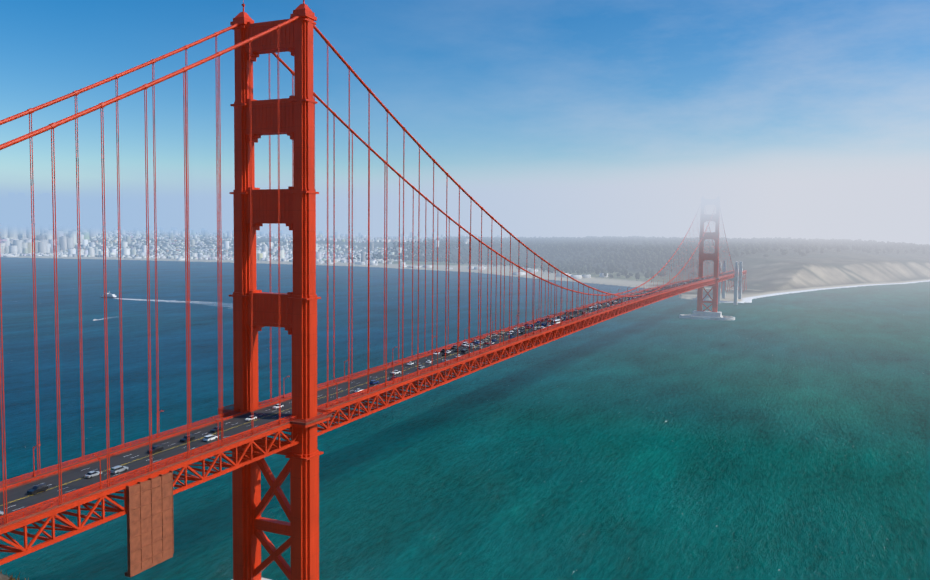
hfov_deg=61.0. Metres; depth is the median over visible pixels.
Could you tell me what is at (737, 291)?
bridge pylons
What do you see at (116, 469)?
suv
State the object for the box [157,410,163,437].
lamp post
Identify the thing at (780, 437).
sea water
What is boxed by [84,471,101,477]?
sedan
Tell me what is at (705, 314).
bridge piers
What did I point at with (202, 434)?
bridge lane markings
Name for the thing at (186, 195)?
bridge suspenders
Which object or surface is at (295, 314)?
bridge towers
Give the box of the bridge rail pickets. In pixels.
[0,272,732,524]
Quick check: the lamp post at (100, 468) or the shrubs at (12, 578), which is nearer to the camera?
the shrubs at (12, 578)
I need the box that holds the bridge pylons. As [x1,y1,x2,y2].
[718,261,742,304]
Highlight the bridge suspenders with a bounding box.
[0,29,733,524]
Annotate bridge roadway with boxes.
[0,270,745,527]
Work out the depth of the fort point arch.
1967.99 m
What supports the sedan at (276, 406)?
on the bridge roadway
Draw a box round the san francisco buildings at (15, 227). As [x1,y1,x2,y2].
[0,193,500,263]
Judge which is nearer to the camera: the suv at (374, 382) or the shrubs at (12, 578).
the shrubs at (12, 578)
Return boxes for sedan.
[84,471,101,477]
[210,426,220,432]
[245,416,256,420]
[273,404,283,408]
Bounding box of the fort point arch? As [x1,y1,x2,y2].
[721,274,746,291]
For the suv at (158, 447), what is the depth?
248.93 m
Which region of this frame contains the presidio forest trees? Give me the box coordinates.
[346,236,929,280]
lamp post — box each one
[33,444,40,476]
[92,453,100,489]
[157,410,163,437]
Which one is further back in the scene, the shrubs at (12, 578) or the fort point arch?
the fort point arch
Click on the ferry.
(111, 295)
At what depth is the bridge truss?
282.32 m
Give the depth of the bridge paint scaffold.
226.39 m
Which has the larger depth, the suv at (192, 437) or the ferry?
the ferry
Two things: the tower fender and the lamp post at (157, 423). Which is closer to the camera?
the lamp post at (157, 423)
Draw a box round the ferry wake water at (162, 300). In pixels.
[112,298,229,307]
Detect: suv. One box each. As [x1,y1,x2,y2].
[27,483,47,494]
[110,465,127,473]
[147,444,163,452]
[180,434,194,441]
[203,435,217,441]
[370,380,378,384]
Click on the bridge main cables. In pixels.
(88, 110)
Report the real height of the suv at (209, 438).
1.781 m
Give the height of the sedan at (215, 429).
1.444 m
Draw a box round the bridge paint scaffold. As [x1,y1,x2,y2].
[125,470,173,576]
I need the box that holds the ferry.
[100,293,117,298]
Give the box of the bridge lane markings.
[1,302,615,510]
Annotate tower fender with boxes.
[679,314,734,319]
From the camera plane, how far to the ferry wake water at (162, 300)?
1741.63 m
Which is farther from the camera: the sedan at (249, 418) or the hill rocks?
the sedan at (249, 418)
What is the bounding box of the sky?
[0,0,929,244]
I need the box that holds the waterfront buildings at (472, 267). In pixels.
[0,254,607,278]
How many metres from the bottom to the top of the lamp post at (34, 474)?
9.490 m
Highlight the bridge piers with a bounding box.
[232,310,722,579]
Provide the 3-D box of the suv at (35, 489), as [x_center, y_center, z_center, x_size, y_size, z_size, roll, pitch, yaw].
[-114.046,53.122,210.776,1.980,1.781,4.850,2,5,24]
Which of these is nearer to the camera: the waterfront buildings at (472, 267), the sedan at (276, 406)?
the sedan at (276, 406)
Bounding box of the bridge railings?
[0,270,744,524]
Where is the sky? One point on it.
(807, 119)
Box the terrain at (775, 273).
[7,232,929,302]
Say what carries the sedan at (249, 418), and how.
on the bridge roadway
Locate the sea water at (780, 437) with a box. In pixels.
[0,257,929,579]
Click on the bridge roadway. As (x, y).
(18, 492)
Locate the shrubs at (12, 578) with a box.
[0,570,28,579]
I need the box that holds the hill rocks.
[0,573,9,579]
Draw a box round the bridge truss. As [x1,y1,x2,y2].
[0,270,746,564]
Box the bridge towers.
[229,0,719,579]
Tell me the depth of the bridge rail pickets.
275.00 m
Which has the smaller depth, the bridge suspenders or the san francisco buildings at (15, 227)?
the bridge suspenders
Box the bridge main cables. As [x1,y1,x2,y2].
[0,16,734,296]

